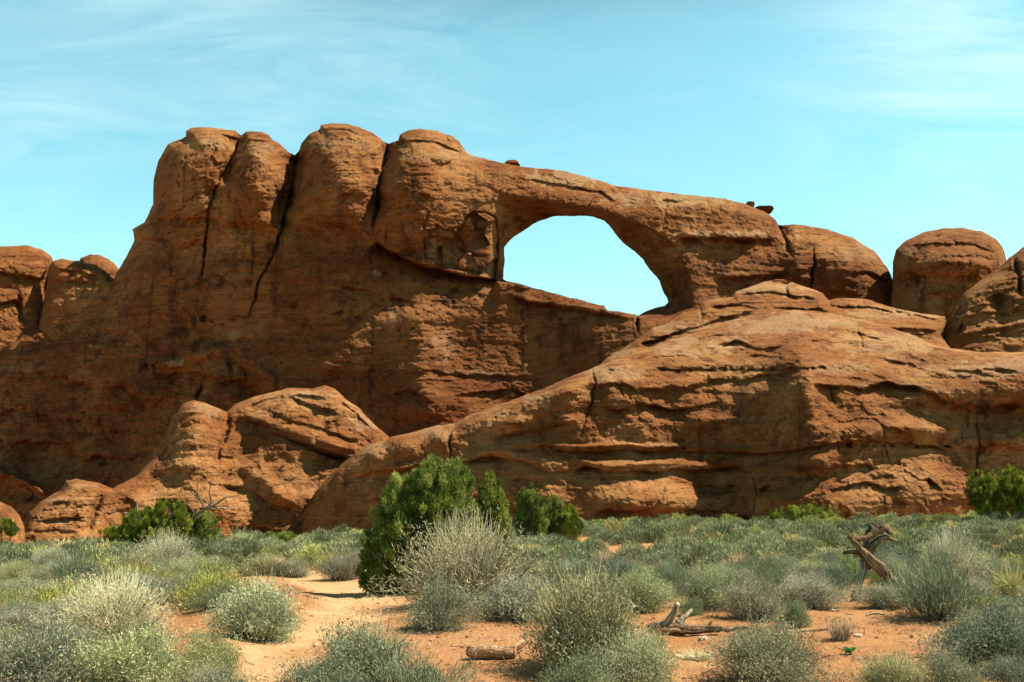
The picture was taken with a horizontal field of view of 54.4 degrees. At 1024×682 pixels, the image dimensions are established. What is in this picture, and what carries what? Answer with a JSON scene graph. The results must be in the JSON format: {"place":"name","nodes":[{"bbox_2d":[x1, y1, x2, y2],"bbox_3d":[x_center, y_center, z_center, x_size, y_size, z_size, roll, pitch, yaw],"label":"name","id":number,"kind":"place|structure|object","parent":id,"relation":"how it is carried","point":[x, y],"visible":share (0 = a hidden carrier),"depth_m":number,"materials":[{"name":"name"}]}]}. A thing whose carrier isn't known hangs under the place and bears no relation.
{"place":"outdoors","nodes":[
{"label":"outdoors","id":0,"kind":"place"},
{"bbox_2d":[0,0,1023,315],"label":"sky","id":1,"kind":"structure","parent":0,"point":[880,124],"materials":[{"name":"blue"}]},
{"bbox_2d":[5,535,1023,681],"bbox_3d":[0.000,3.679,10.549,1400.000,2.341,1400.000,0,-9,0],"label":"ground","id":2,"kind":"structure","parent":0,"point":[259,653],"depth_m":12.59,"materials":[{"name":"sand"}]},
{"bbox_2d":[0,516,19,542],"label":"juniper tree","id":3,"kind":"object","parent":2,"relation":"on","point":[10,527],"visible":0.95,"depth_m":50.99,"materials":[{"name":"green plant"}]},
{"bbox_2d":[0,502,24,545],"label":"sandstone outcrop","id":4,"kind":"object","parent":2,"relation":"on","point":[6,511],"visible":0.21,"depth_m":62.21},
{"bbox_2d":[0,581,27,610],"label":"rabbitbrush shrub","id":5,"kind":"object","parent":2,"relation":"on","point":[14,597],"visible":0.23,"depth_m":14.64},
{"bbox_2d":[0,552,47,583],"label":"pale shrub","id":6,"kind":"object","parent":2,"relation":"on","point":[11,569],"visible":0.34,"depth_m":20.93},
{"bbox_2d":[0,577,50,598],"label":"sagebrush shrub","id":7,"kind":"object","parent":2,"relation":"on","point":[18,584],"visible":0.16,"depth_m":17.15,"materials":[{"name":"green plant"}]},
{"bbox_2d":[0,600,51,629],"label":"sagebrush shrub","id":8,"kind":"object","parent":2,"relation":"on","point":[29,608],"visible":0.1,"depth_m":13.31,"materials":[{"name":"green plant"}]},
{"bbox_2d":[0,602,59,634],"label":"sagebrush shrub","id":9,"kind":"object","parent":2,"relation":"on","point":[13,620],"visible":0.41,"depth_m":12.55,"materials":[{"name":"green plant"}]},
{"bbox_2d":[15,562,58,585],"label":"sagebrush shrub","id":10,"kind":"object","parent":2,"relation":"on","point":[37,573],"visible":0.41,"depth_m":20.50,"materials":[{"name":"green plant"}]},
{"bbox_2d":[22,542,75,568],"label":"sagebrush shrub","id":11,"kind":"object","parent":2,"relation":"on","point":[44,555],"visible":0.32,"depth_m":23.58,"materials":[{"name":"green plant"}]},
{"bbox_2d":[28,594,82,629],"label":"sagebrush shrub","id":12,"kind":"object","parent":2,"relation":"on","point":[54,607],"visible":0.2,"depth_m":13.45,"materials":[{"name":"green plant"}]},
{"bbox_2d":[23,571,94,609],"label":"rabbitbrush shrub","id":13,"kind":"object","parent":2,"relation":"on","point":[54,595],"visible":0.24,"depth_m":14.52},
{"bbox_2d":[0,608,118,681],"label":"sagebrush shrub","id":14,"kind":"object","parent":2,"relation":"on","point":[36,658],"visible":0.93,"depth_m":9.04,"materials":[{"name":"green plant"}]},
{"bbox_2d":[17,574,103,602],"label":"sagebrush shrub","id":15,"kind":"object","parent":2,"relation":"on","point":[43,586],"visible":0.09,"depth_m":15.58,"materials":[{"name":"green plant"}]},
{"bbox_2d":[42,542,111,582],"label":"green stemmed shrub","id":16,"kind":"object","parent":2,"relation":"on","point":[62,571],"visible":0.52,"depth_m":19.79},
{"bbox_2d":[41,622,120,656],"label":"sagebrush shrub","id":17,"kind":"object","parent":2,"relation":"on","point":[101,636],"visible":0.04,"depth_m":10.36,"materials":[{"name":"green plant"}]},
{"bbox_2d":[10,562,185,637],"bbox_3d":[-5.095,3.282,12.541,2.046,1.091,1.800,0,-9,-1],"label":"pale shrub","id":18,"kind":"object","parent":2,"relation":"on","point":[121,605],"visible":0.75,"depth_m":12.51,"materials":[{"name":"plant"}]},
{"bbox_2d":[100,545,164,573],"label":"sagebrush shrub","id":19,"kind":"object","parent":2,"relation":"on","point":[135,560],"visible":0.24,"depth_m":21.92,"materials":[{"name":"green plant"}]},
{"bbox_2d":[110,557,160,577],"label":"rabbitbrush shrub","id":20,"kind":"object","parent":2,"relation":"on","point":[142,566],"visible":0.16,"depth_m":20.67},
{"bbox_2d":[96,607,182,649],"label":"sagebrush shrub","id":21,"kind":"object","parent":2,"relation":"on","point":[133,624],"visible":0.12,"depth_m":10.54,"materials":[{"name":"green plant"}]},
{"bbox_2d":[97,496,193,543],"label":"juniper tree","id":22,"kind":"object","parent":2,"relation":"on","point":[136,522],"visible":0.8,"depth_m":43.04,"materials":[{"name":"green plant"}]},
{"bbox_2d":[51,617,249,681],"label":"sagebrush shrub","id":23,"kind":"object","parent":2,"relation":"on","point":[149,657],"visible":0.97,"depth_m":8.91,"materials":[{"name":"green plant"}]},
{"bbox_2d":[113,526,200,571],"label":"pale shrub","id":24,"kind":"object","parent":2,"relation":"on","point":[176,551],"visible":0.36,"depth_m":23.66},
{"bbox_2d":[148,586,183,604],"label":"sagebrush shrub","id":25,"kind":"object","parent":2,"relation":"on","point":[164,593],"visible":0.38,"depth_m":16.45,"materials":[{"name":"green plant"}]},
{"bbox_2d":[148,552,201,577],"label":"sagebrush shrub","id":26,"kind":"object","parent":2,"relation":"on","point":[178,566],"visible":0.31,"depth_m":20.26,"materials":[{"name":"green plant"}]},
{"bbox_2d":[152,551,256,610],"bbox_3d":[-4.871,3.826,15.738,1.877,0.876,1.712,-3,-9,45],"label":"rabbitbrush shrub","id":27,"kind":"object","parent":2,"relation":"on","point":[191,585],"visible":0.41,"depth_m":15.68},
{"bbox_2d":[23,385,389,544],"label":"sandstone outcrop","id":28,"kind":"object","parent":2,"relation":"on","point":[271,461],"visible":0.39,"depth_m":75.64,"materials":[{"name":"stone"}]},
{"bbox_2d":[182,480,231,541],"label":"juniper tree","id":29,"kind":"object","parent":2,"relation":"on","point":[203,523],"visible":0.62,"depth_m":44.03,"materials":[{"name":"green plant"}]},
{"bbox_2d":[166,622,249,680],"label":"sagebrush shrub","id":30,"kind":"object","parent":2,"relation":"on","point":[210,649],"visible":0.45,"depth_m":9.63,"materials":[{"name":"green plant"}]},
{"bbox_2d":[176,578,241,611],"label":"sagebrush shrub","id":31,"kind":"object","parent":2,"relation":"on","point":[203,602],"visible":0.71,"depth_m":14.70,"materials":[{"name":"teal plant"}]},
{"bbox_2d":[149,652,270,681],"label":"sagebrush shrub","id":32,"kind":"object","parent":2,"relation":"on","point":[218,677],"visible":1,"depth_m":8.23,"materials":[{"name":"green plant"}]},
{"bbox_2d":[182,551,245,578],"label":"sagebrush shrub","id":33,"kind":"object","parent":2,"relation":"on","point":[204,561],"visible":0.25,"depth_m":20.95,"materials":[{"name":"green plant"}]},
{"bbox_2d":[193,568,315,643],"bbox_3d":[-3.156,3.329,12.507,1.853,0.981,1.403,17,-24,-40],"label":"sagebrush shrub","id":34,"kind":"object","parent":2,"relation":"on","point":[263,615],"visible":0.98,"depth_m":12.19,"materials":[{"name":"green plant"}]},
{"bbox_2d":[238,552,288,576],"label":"sagebrush shrub","id":35,"kind":"object","parent":2,"relation":"on","point":[264,565],"visible":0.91,"depth_m":23.61,"materials":[{"name":"green plant"}]},
{"bbox_2d":[264,530,296,542],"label":"juniper tree","id":36,"kind":"object","parent":2,"relation":"on","point":[290,535],"visible":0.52,"depth_m":47.13,"materials":[{"name":"green plant"}]},
{"bbox_2d":[271,554,311,577],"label":"sagebrush shrub","id":37,"kind":"object","parent":2,"relation":"on","point":[297,568],"visible":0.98,"depth_m":23.55,"materials":[{"name":"green plant"}]},
{"bbox_2d":[261,632,374,681],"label":"sagebrush shrub","id":38,"kind":"object","parent":2,"relation":"on","point":[346,674],"visible":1,"depth_m":8.28,"materials":[{"name":"teal plant"}]},
{"bbox_2d":[308,546,360,580],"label":"sagebrush shrub","id":39,"kind":"object","parent":2,"relation":"on","point":[344,568],"visible":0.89,"depth_m":22.59,"materials":[{"name":"green plant"}]},
{"bbox_2d":[303,601,446,681],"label":"sagebrush shrub","id":40,"kind":"object","parent":2,"relation":"on","point":[363,640],"visible":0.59,"depth_m":8.96,"materials":[{"name":"green plant"}]},
{"bbox_2d":[353,452,490,594],"bbox_3d":[-1.697,3.568,19.035,2.628,2.929,1.654,0,-9,0],"label":"juniper tree","id":41,"kind":"object","parent":2,"relation":"on","point":[429,489],"visible":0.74,"depth_m":18.77,"materials":[{"name":"green plant"}]},
{"bbox_2d":[357,637,486,681],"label":"green stemmed shrub","id":42,"kind":"object","parent":2,"relation":"on","point":[418,675],"visible":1,"depth_m":8.40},
{"bbox_2d":[389,573,492,634],"bbox_3d":[-0.919,3.433,13.047,1.292,0.805,1.403,-4,-10,22],"label":"sagebrush shrub","id":43,"kind":"object","parent":2,"relation":"on","point":[440,612],"visible":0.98,"depth_m":12.91,"materials":[{"name":"green plant"}]},
{"bbox_2d":[0,123,892,523],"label":"sandstone arch","id":44,"kind":"structure","parent":2,"relation":"on","point":[360,267],"depth_m":125.89,"materials":[{"name":"stone"}]},
{"bbox_2d":[0,245,52,348],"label":"sandstone dome","id":45,"kind":"structure","parent":44,"relation":"on","point":[24,269],"depth_m":140.19,"materials":[{"name":"red-orange sandstone"}]},
{"bbox_2d":[38,259,113,340],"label":"sandstone dome","id":46,"kind":"structure","parent":44,"relation":"on","point":[76,294],"depth_m":137.07,"materials":[{"name":"red-orange sandstone"}]},
{"bbox_2d":[80,254,118,277],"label":"sandstone dome","id":47,"kind":"structure","parent":44,"relation":"on","point":[110,268],"depth_m":155.43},
{"bbox_2d":[891,228,1006,337],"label":"sandstone dome","id":48,"kind":"structure","parent":44,"relation":"on","point":[940,272],"depth_m":119.28,"materials":[{"name":"stone"}]},
{"bbox_2d":[350,501,559,614],"bbox_3d":[-0.819,3.547,16.244,3.325,1.889,2.878,-2,-9,10],"label":"pale shrub","id":49,"kind":"object","parent":2,"relation":"on","point":[474,562],"visible":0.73,"depth_m":16.14,"materials":[{"name":"plant"}]},
{"bbox_2d":[476,470,517,570],"bbox_3d":[-0.316,3.824,19.675,0.876,2.619,0.724,0,-9,0],"label":"juniper tree","id":50,"kind":"object","parent":2,"relation":"on","point":[498,498],"visible":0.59,"depth_m":19.67,"materials":[{"name":"green plant"}]},
{"bbox_2d":[466,638,527,658],"bbox_3d":[-0.149,3.375,10.836,0.714,0.218,0.264,3,-9,-15],"label":"short log","id":51,"kind":"object","parent":2,"relation":"on","point":[486,651],"visible":0.91,"depth_m":10.77,"materials":[{"name":"brown wood"}]},
{"bbox_2d":[0,511,1023,591],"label":"grey sagebrush thicket","id":52,"kind":"object","parent":2,"relation":"on","point":[265,543],"visible":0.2,"depth_m":34.05,"materials":[{"name":"green plant"}]},
{"bbox_2d":[0,510,1023,676],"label":"sagebrush thicket","id":53,"kind":"object","parent":2,"relation":"on","point":[996,536],"visible":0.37,"depth_m":31.78,"materials":[{"name":"teal plant"}]},
{"bbox_2d":[466,570,573,624],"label":"sagebrush shrub","id":54,"kind":"object","parent":2,"relation":"on","point":[506,600],"visible":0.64,"depth_m":14.04,"materials":[{"name":"green plant"}]},
{"bbox_2d":[20,509,1023,570],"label":"rabbitbrush thicket","id":55,"kind":"object","parent":2,"relation":"on","point":[308,551],"visible":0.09,"depth_m":40.15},
{"bbox_2d":[510,483,552,536],"bbox_3d":[0.806,6.949,39.412,1.779,2.751,1.225,3,-10,-16],"label":"juniper tree","id":56,"kind":"object","parent":2,"relation":"on","point":[531,519],"visible":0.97,"depth_m":39.24,"materials":[{"name":"green plant"}]},
{"bbox_2d":[43,513,1021,558],"bbox_3d":[2.347,7.057,33.957,96.029,2.553,51.310,0,-9,0],"label":"dry grass thicket","id":57,"kind":"object","parent":2,"relation":"on","point":[614,525],"visible":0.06,"depth_m":32.57,"materials":[{"name":"sage green leaf"},{"name":"brown twig"}]},
{"bbox_2d":[509,556,561,578],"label":"sagebrush shrub","id":58,"kind":"object","parent":2,"relation":"on","point":[536,568],"visible":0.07,"depth_m":20.24,"materials":[{"name":"green plant"}]},
{"bbox_2d":[528,563,573,584],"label":"sagebrush shrub","id":59,"kind":"object","parent":2,"relation":"on","point":[558,576],"visible":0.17,"depth_m":19.70,"materials":[{"name":"teal plant"}]},
{"bbox_2d":[545,494,567,536],"bbox_3d":[1.755,7.238,39.868,1.295,2.266,1.196,0,-9,0],"label":"juniper tree","id":60,"kind":"object","parent":2,"relation":"on","point":[557,503],"visible":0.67,"depth_m":39.72,"materials":[{"name":"green plant"}]},
{"bbox_2d":[558,502,584,540],"bbox_3d":[2.336,7.261,39.284,1.078,1.786,0.785,0,-9,0],"label":"juniper tree","id":61,"kind":"object","parent":2,"relation":"on","point":[573,525],"visible":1,"depth_m":39.15,"materials":[{"name":"green plant"}]},
{"bbox_2d":[170,561,983,680],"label":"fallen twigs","id":62,"kind":"object","parent":2,"relation":"on","point":[521,636],"visible":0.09,"depth_m":12.77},
{"bbox_2d":[525,636,629,681],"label":"sagebrush shrub","id":63,"kind":"object","parent":2,"relation":"on","point":[578,675],"visible":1,"depth_m":8.78,"materials":[{"name":"teal plant"}]},
{"bbox_2d":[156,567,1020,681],"bbox_3d":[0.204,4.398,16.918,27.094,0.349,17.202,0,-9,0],"label":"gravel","id":64,"kind":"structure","parent":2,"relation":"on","point":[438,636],"depth_m":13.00,"materials":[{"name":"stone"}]},
{"bbox_2d":[510,545,672,677],"bbox_3d":[0.783,2.797,10.255,1.582,1.376,1.683,4,-13,-15],"label":"sagebrush shrub","id":65,"kind":"object","parent":2,"relation":"on","point":[590,613],"visible":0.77,"depth_m":10.01,"materials":[{"name":"green plant"}]},
{"bbox_2d":[583,553,641,577],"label":"sagebrush shrub","id":66,"kind":"object","parent":2,"relation":"on","point":[622,567],"visible":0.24,"depth_m":20.55,"materials":[{"name":"teal plant"}]},
{"bbox_2d":[591,620,695,681],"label":"sagebrush shrub","id":67,"kind":"object","parent":2,"relation":"on","point":[641,663],"visible":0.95,"depth_m":9.35,"materials":[{"name":"green plant"}]},
{"bbox_2d":[608,563,684,613],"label":"sagebrush shrub","id":68,"kind":"object","parent":2,"relation":"on","point":[653,599],"visible":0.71,"depth_m":14.90,"materials":[{"name":"green plant"}]},
{"bbox_2d":[300,310,1023,534],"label":"sandstone wall","id":69,"kind":"structure","parent":2,"relation":"on","point":[751,416],"depth_m":66.94,"materials":[{"name":"stone"}]},
{"bbox_2d":[601,280,949,363],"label":"sandstone bench","id":70,"kind":"object","parent":69,"relation":"on","point":[766,296],"visible":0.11,"depth_m":93.81,"materials":[{"name":"stone"}]},
{"bbox_2d":[943,247,1023,351],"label":"sandstone buttress","id":71,"kind":"structure","parent":69,"relation":"on","point":[987,314],"depth_m":90.55,"materials":[{"name":"stone"}]},
{"bbox_2d":[640,546,687,569],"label":"sagebrush shrub","id":72,"kind":"object","parent":2,"relation":"on","point":[651,559],"visible":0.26,"depth_m":23.31,"materials":[{"name":"teal plant"}]},
{"bbox_2d":[644,569,689,595],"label":"sagebrush shrub","id":73,"kind":"object","parent":2,"relation":"on","point":[673,582],"visible":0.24,"depth_m":17.38,"materials":[{"name":"teal plant"}]},
{"bbox_2d":[648,601,723,635],"bbox_3d":[2.196,3.538,12.690,1.000,0.438,0.226,0,-9,0],"label":"fallen log","id":74,"kind":"object","parent":2,"relation":"on","point":[679,626],"visible":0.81,"depth_m":12.61,"materials":[{"name":"brown wood"}]},
{"bbox_2d":[672,595,708,616],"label":"sagebrush shrub","id":75,"kind":"object","parent":2,"relation":"on","point":[694,608],"visible":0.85,"depth_m":14.45,"materials":[{"name":"teal plant"}]},
{"bbox_2d":[670,645,713,660],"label":"grass tuft","id":76,"kind":"object","parent":2,"relation":"on","point":[693,656],"visible":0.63,"depth_m":10.96,"materials":[{"name":"plant"}]},
{"bbox_2d":[670,555,745,612],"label":"sagebrush shrub","id":77,"kind":"object","parent":2,"relation":"on","point":[706,588],"visible":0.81,"depth_m":15.33,"materials":[{"name":"green plant"}]},
{"bbox_2d":[706,570,806,622],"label":"sagebrush shrub","id":78,"kind":"object","parent":2,"relation":"on","point":[755,602],"visible":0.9,"depth_m":14.06,"materials":[{"name":"green plant"}]},
{"bbox_2d":[692,610,837,681],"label":"sagebrush shrub","id":79,"kind":"object","parent":2,"relation":"on","point":[778,659],"visible":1,"depth_m":9.64,"materials":[{"name":"green plant"}]},
{"bbox_2d":[747,549,789,576],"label":"green stemmed shrub","id":80,"kind":"object","parent":2,"relation":"on","point":[769,564],"visible":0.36,"depth_m":21.27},
{"bbox_2d":[764,551,806,570],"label":"sagebrush shrub","id":81,"kind":"object","parent":2,"relation":"on","point":[785,561],"visible":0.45,"depth_m":22.55,"materials":[{"name":"teal plant"}]},
{"bbox_2d":[770,598,819,628],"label":"sagebrush shrub","id":82,"kind":"object","parent":2,"relation":"on","point":[801,619],"visible":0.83,"depth_m":13.33,"materials":[{"name":"teal plant"}]},
{"bbox_2d":[783,561,819,576],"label":"sagebrush shrub","id":83,"kind":"object","parent":2,"relation":"on","point":[802,569],"visible":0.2,"depth_m":20.79,"materials":[{"name":"green plant"}]},
{"bbox_2d":[768,502,839,521],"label":"juniper tree","id":84,"kind":"object","parent":2,"relation":"on","point":[795,512],"visible":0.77,"depth_m":55.79,"materials":[{"name":"green plant"}]},
{"bbox_2d":[772,564,860,610],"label":"sagebrush shrub","id":85,"kind":"object","parent":2,"relation":"on","point":[815,594],"visible":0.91,"depth_m":15.17,"materials":[{"name":"green plant"}]},
{"bbox_2d":[811,561,853,591],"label":"sagebrush shrub","id":86,"kind":"object","parent":2,"relation":"on","point":[838,579],"visible":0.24,"depth_m":19.05,"materials":[{"name":"teal plant"}]},
{"bbox_2d":[810,559,865,587],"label":"sagebrush shrub","id":87,"kind":"object","parent":2,"relation":"on","point":[842,571],"visible":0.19,"depth_m":19.69,"materials":[{"name":"teal plant"}]},
{"bbox_2d":[822,613,859,641],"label":"grass tuft","id":88,"kind":"object","parent":2,"relation":"on","point":[842,633],"visible":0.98,"depth_m":12.16,"materials":[{"name":"plant"}]},
{"bbox_2d":[829,550,873,580],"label":"green stemmed shrub","id":89,"kind":"object","parent":2,"relation":"on","point":[854,567],"visible":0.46,"depth_m":21.12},
{"bbox_2d":[843,514,897,601],"bbox_3d":[5.967,3.672,16.558,0.971,1.575,0.413,0,-9,0],"label":"dead tree snag","id":90,"kind":"object","parent":2,"relation":"on","point":[864,553],"visible":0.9,"depth_m":16.49,"materials":[{"name":"brown wood"}]},
{"bbox_2d":[850,578,908,609],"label":"sagebrush shrub","id":91,"kind":"object","parent":2,"relation":"on","point":[875,602],"visible":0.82,"depth_m":14.97,"materials":[{"name":"green plant"}]},
{"bbox_2d":[863,567,902,590],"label":"green stemmed shrub","id":92,"kind":"object","parent":2,"relation":"on","point":[878,577],"visible":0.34,"depth_m":18.90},
{"bbox_2d":[839,645,939,681],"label":"sagebrush shrub","id":93,"kind":"object","parent":2,"relation":"on","point":[895,669],"visible":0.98,"depth_m":9.20,"materials":[{"name":"green plant"}]},
{"bbox_2d":[876,548,919,577],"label":"sagebrush shrub","id":94,"kind":"object","parent":2,"relation":"on","point":[895,566],"visible":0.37,"depth_m":20.48,"materials":[{"name":"green plant"}]},
{"bbox_2d":[877,543,920,563],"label":"sagebrush shrub","id":95,"kind":"object","parent":2,"relation":"on","point":[894,554],"visible":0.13,"depth_m":22.60,"materials":[{"name":"teal plant"}]},
{"bbox_2d":[870,539,1015,622],"bbox_3d":[5.946,3.309,13.809,1.858,1.196,1.796,9,-12,-43],"label":"green stemmed shrub","id":96,"kind":"object","parent":2,"relation":"on","point":[936,600],"visible":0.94,"depth_m":13.66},
{"bbox_2d":[901,635,1001,681],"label":"sagebrush shrub","id":97,"kind":"object","parent":2,"relation":"on","point":[948,670],"visible":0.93,"depth_m":9.20,"materials":[{"name":"green plant"}]},
{"bbox_2d":[909,517,1002,578],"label":"pale shrub","id":98,"kind":"object","parent":2,"relation":"on","point":[957,557],"visible":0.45,"depth_m":20.22,"materials":[{"name":"pale grey-green leaf"},{"name":"brown twig"}]},
{"bbox_2d":[902,583,1023,668],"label":"sagebrush shrub","id":99,"kind":"object","parent":2,"relation":"on","point":[978,635],"visible":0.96,"depth_m":10.60,"materials":[{"name":"teal plant"}]},
{"bbox_2d":[965,575,999,600],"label":"sagebrush shrub","id":100,"kind":"object","parent":2,"relation":"on","point":[987,588],"visible":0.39,"depth_m":15.50,"materials":[{"name":"green plant"}]},
{"bbox_2d":[965,463,1023,520],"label":"juniper tree","id":101,"kind":"object","parent":2,"relation":"on","point":[1005,491],"visible":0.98,"depth_m":51.19,"materials":[{"name":"green plant"}]},
{"bbox_2d":[972,654,1017,680],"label":"sagebrush shrub","id":102,"kind":"object","parent":2,"relation":"on","point":[985,668],"visible":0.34,"depth_m":10.02,"materials":[{"name":"green plant"}]},
{"bbox_2d":[974,555,1023,574],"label":"sagebrush shrub","id":103,"kind":"object","parent":2,"relation":"on","point":[997,562],"visible":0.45,"depth_m":23.18,"materials":[{"name":"teal plant"}]},
{"bbox_2d":[983,644,1023,681],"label":"sagebrush shrub","id":104,"kind":"object","parent":2,"relation":"on","point":[1015,674],"visible":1,"depth_m":9.43,"materials":[{"name":"teal plant"}]},
{"bbox_2d":[984,547,1023,600],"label":"grass tuft","id":105,"kind":"object","parent":2,"relation":"on","point":[1005,581],"visible":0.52,"depth_m":15.13,"materials":[{"name":"plant"}]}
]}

